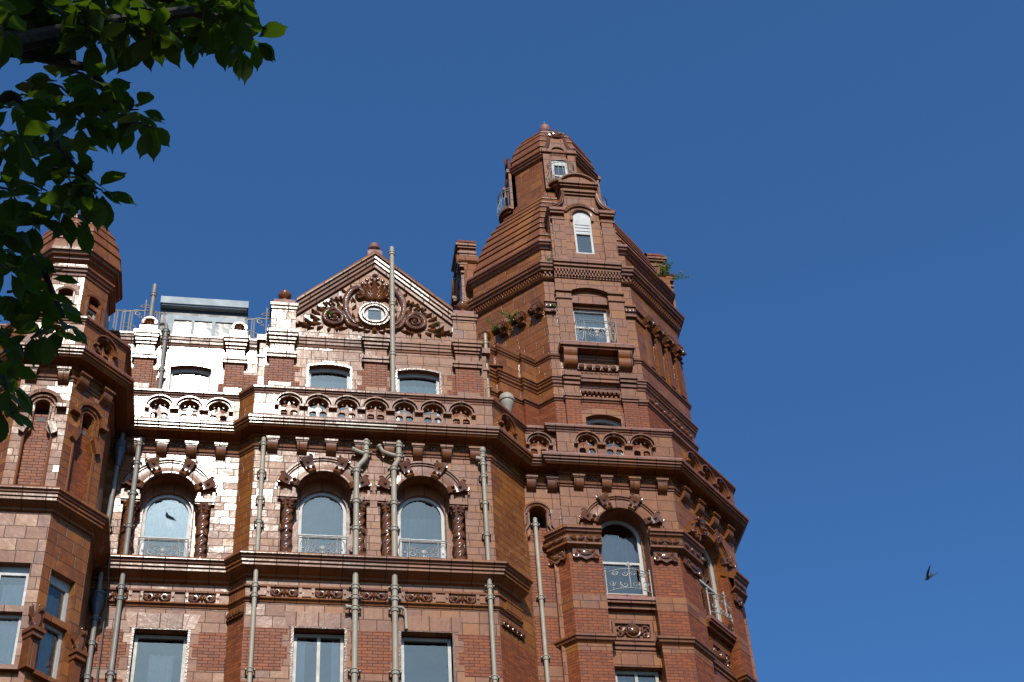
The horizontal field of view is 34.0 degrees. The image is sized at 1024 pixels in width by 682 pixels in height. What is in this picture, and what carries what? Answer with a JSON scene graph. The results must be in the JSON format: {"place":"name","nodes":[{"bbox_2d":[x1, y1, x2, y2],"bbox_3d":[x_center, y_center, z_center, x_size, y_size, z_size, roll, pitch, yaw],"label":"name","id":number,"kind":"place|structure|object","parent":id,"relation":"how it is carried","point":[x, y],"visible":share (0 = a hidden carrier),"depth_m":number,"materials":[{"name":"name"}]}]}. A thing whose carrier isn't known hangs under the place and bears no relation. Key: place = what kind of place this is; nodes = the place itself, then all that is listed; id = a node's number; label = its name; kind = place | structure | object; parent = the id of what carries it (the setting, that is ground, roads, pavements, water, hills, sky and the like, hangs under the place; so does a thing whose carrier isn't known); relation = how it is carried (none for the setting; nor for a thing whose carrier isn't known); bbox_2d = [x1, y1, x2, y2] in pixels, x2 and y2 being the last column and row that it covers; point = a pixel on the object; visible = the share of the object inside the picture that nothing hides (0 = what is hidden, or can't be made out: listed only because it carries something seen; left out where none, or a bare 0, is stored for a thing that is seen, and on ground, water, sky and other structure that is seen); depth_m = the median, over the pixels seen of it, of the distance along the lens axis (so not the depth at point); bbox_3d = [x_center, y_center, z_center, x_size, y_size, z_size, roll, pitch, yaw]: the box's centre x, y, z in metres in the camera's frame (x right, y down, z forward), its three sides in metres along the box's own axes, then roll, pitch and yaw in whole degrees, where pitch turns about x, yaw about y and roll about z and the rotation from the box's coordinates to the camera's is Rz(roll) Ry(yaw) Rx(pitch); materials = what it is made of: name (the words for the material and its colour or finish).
{"place":"outdoors","nodes":[
{"label":"outdoors","id":0,"kind":"place"},
{"bbox_2d":[0,0,1023,681],"label":"sky","id":1,"kind":"structure","parent":0,"point":[839,184],"materials":[{"name":"blue"}]},
{"bbox_2d":[925,565,936,580],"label":"bird","id":2,"kind":"object","parent":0,"point":[928,576],"visible":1,"depth_m":43.20},
{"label":"pavement","id":3,"kind":"structure","parent":0,"visible":0},
{"bbox_2d":[0,122,757,681],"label":"hotel building","id":4,"kind":"structure","parent":3,"relation":"on","point":[610,478],"depth_m":38.39,"materials":[{"name":"brick"}]},
{"bbox_2d":[0,566,29,663],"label":"window","id":5,"kind":"structure","parent":4,"relation":"in","point":[11,595],"depth_m":32.31,"materials":[{"name":"glass"}]},
{"bbox_2d":[11,575,69,678],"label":"window","id":6,"kind":"structure","parent":4,"relation":"in","point":[58,592],"depth_m":32.87,"materials":[{"name":"glass"}]},
{"bbox_2d":[72,295,94,319],"bbox_3d":[-9.921,-0.280,38.483,0.840,1.450,0.500,41,-59,-38],"label":"window","id":7,"kind":"structure","parent":4,"relation":"in","point":[91,314],"depth_m":38.71,"materials":[{"name":"white paint"}]},
{"bbox_2d":[96,556,109,681],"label":"cable","id":8,"kind":"object","parent":4,"relation":"attached to","point":[104,620],"visible":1,"depth_m":34.75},
{"bbox_2d":[82,432,126,681],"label":"drainpipe","id":9,"kind":"object","parent":4,"relation":"attached to","point":[98,594],"visible":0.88,"depth_m":35.07,"materials":[{"name":"grey metal"}]},
{"bbox_2d":[105,437,144,681],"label":"drainpipe","id":10,"kind":"object","parent":4,"relation":"attached to","point":[119,598],"visible":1,"depth_m":35.92,"materials":[{"name":"grey metal"}]},
{"bbox_2d":[107,300,166,330],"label":"roof railing","id":11,"kind":"object","parent":4,"relation":"on","point":[132,311],"visible":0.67,"depth_m":41.74,"materials":[{"name":"metal"}]},
{"bbox_2d":[148,283,156,316],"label":"vent pipe","id":12,"kind":"object","parent":4,"relation":"on","point":[153,293],"visible":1,"depth_m":42.01,"materials":[{"name":"grey metal"}]},
{"bbox_2d":[129,635,187,681],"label":"window","id":13,"kind":"structure","parent":4,"relation":"in","point":[154,658],"depth_m":35.41,"materials":[{"name":"blue glass"}]},
{"bbox_2d":[154,321,169,416],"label":"drainpipe","id":14,"kind":"object","parent":4,"relation":"on","point":[161,369],"visible":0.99,"depth_m":40.49,"materials":[{"name":"grey metal"}]},
{"bbox_2d":[138,495,191,556],"bbox_3d":[-7.741,4.523,37.487,1.570,2.545,0.900,4,-43,-8],"label":"window","id":15,"kind":"structure","parent":4,"relation":"in","point":[164,516],"depth_m":37.47,"materials":[{"name":"glass"}]},
{"bbox_2d":[165,368,210,418],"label":"window","id":16,"kind":"structure","parent":4,"relation":"in","point":[187,379],"depth_m":40.70,"materials":[{"name":"white paint"}]},
{"bbox_2d":[245,437,267,681],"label":"drainpipe","id":17,"kind":"object","parent":4,"relation":"attached to","point":[255,584],"visible":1,"depth_m":35.72,"materials":[{"name":"grey metal"}]},
{"bbox_2d":[245,308,270,338],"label":"roof railing","id":18,"kind":"object","parent":4,"relation":"on","point":[254,319],"visible":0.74,"depth_m":42.21,"materials":[{"name":"metal"}]},
{"bbox_2d":[292,634,343,681],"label":"window","id":19,"kind":"structure","parent":4,"relation":"in","point":[316,657],"depth_m":35.32,"materials":[{"name":"glass"}]},
{"bbox_2d":[297,493,345,553],"bbox_3d":[-4.304,4.500,37.739,1.570,2.545,0.900,4,-43,-8],"label":"window","id":20,"kind":"structure","parent":4,"relation":"in","point":[322,514],"depth_m":37.74,"materials":[{"name":"blue glass"}]},
{"bbox_2d":[308,368,349,417],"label":"window","id":21,"kind":"structure","parent":4,"relation":"in","point":[319,377],"depth_m":41.00,"materials":[{"name":"blue glass"}]},
{"bbox_2d":[345,438,371,681],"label":"drainpipe","id":22,"kind":"object","parent":4,"relation":"attached to","point":[355,586],"visible":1,"depth_m":36.39,"materials":[{"name":"grey metal"}]},
{"bbox_2d":[365,307,384,320],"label":"window","id":23,"kind":"structure","parent":4,"relation":"in","point":[375,314],"depth_m":42.25,"materials":[{"name":"white paint"}]},
{"bbox_2d":[376,440,407,681],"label":"drainpipe","id":24,"kind":"object","parent":4,"relation":"attached to","point":[395,672],"visible":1,"depth_m":36.53,"materials":[{"name":"grey metal"}]},
{"bbox_2d":[388,246,395,391],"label":"vent pipe","id":25,"kind":"object","parent":4,"relation":"on","point":[392,304],"visible":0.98,"depth_m":41.76,"materials":[{"name":"grey metal"}]},
{"bbox_2d":[398,373,440,422],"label":"window","id":26,"kind":"structure","parent":4,"relation":"in","point":[409,382],"depth_m":41.31,"materials":[{"name":"glass"}]},
{"bbox_2d":[398,497,444,557],"bbox_3d":[-2.111,4.634,38.061,1.570,2.545,0.900,4,-43,-8],"label":"window","id":27,"kind":"structure","parent":4,"relation":"in","point":[419,518],"depth_m":38.19,"materials":[{"name":"glass"}]},
{"bbox_2d":[401,637,452,681],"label":"window","id":28,"kind":"structure","parent":4,"relation":"in","point":[422,659],"depth_m":36.20,"materials":[{"name":"glass"}]},
{"bbox_2d":[483,333,491,396],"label":"drainpipe","id":29,"kind":"object","parent":4,"relation":"attached to","point":[485,343],"visible":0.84,"depth_m":42.05,"materials":[{"name":"metal"}]},
{"bbox_2d":[475,447,499,681],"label":"drainpipe","id":30,"kind":"object","parent":4,"relation":"attached to","point":[486,534],"visible":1,"depth_m":36.97,"materials":[{"name":"grey metal"}]},
{"bbox_2d":[486,319,500,330],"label":"plant","id":31,"kind":"object","parent":4,"relation":"on","point":[496,327],"visible":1,"depth_m":44.82,"materials":[{"name":"green plant"}]},
{"bbox_2d":[499,392,514,411],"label":"rainwater hopper","id":32,"kind":"object","parent":4,"relation":"attached to","point":[507,400],"visible":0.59,"depth_m":41.38,"materials":[{"name":"beige paint"}]},
{"bbox_2d":[498,310,518,323],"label":"plant","id":33,"kind":"object","parent":4,"relation":"on","point":[509,316],"visible":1,"depth_m":44.74,"materials":[{"name":"green plant"}]},
{"bbox_2d":[530,517,550,681],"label":"drainpipe","id":34,"kind":"object","parent":4,"relation":"attached to","point":[541,597],"visible":1,"depth_m":37.62,"materials":[{"name":"grey metal"}]},
{"bbox_2d":[551,161,567,179],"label":"window","id":35,"kind":"structure","parent":4,"relation":"in","point":[560,164],"depth_m":50.95,"materials":[{"name":"white paint"}]},
{"bbox_2d":[573,212,594,253],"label":"window","id":36,"kind":"structure","parent":4,"relation":"in","point":[581,221],"depth_m":46.43,"materials":[{"name":"white paint"}]},
{"bbox_2d":[573,310,609,342],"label":"window","id":37,"kind":"structure","parent":4,"relation":"in","point":[578,314],"depth_m":44.84,"materials":[{"name":"glass"}]},
{"bbox_2d":[586,419,621,454],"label":"window","id":38,"kind":"structure","parent":4,"relation":"in","point":[602,422],"depth_m":42.29,"materials":[{"name":"glass"}]},
{"bbox_2d":[601,521,646,594],"bbox_3d":[2.459,5.315,39.549,1.560,2.510,0.900,4,-43,-8],"label":"window","id":39,"kind":"structure","parent":4,"relation":"in","point":[620,545],"depth_m":39.67,"materials":[{"name":"glass"}]},
{"bbox_2d":[615,671,658,681],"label":"window","id":40,"kind":"structure","parent":4,"relation":"in","point":[629,673],"depth_m":36.91,"materials":[{"name":"beige paint"}]},
{"bbox_2d":[654,256,672,276],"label":"plant","id":41,"kind":"object","parent":4,"relation":"on","point":[666,269],"visible":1,"depth_m":47.54,"materials":[{"name":"green plant"}]},
{"bbox_2d":[671,270,693,280],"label":"plant","id":42,"kind":"object","parent":4,"relation":"on","point":[678,276],"visible":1,"depth_m":47.67,"materials":[{"name":"green plant"}]},
{"bbox_2d":[699,550,721,621],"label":"window","id":43,"kind":"structure","parent":4,"relation":"in","point":[713,590],"depth_m":40.32,"materials":[{"name":"white paint"}]},
{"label":"pavement","id":44,"kind":"structure","parent":0,"visible":0},
{"bbox_2d":[0,0,288,442],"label":"leafy tree","id":45,"kind":"object","parent":44,"relation":"on","point":[225,32],"visible":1,"depth_m":6.41,"materials":[{"name":"green plant"}]}
]}

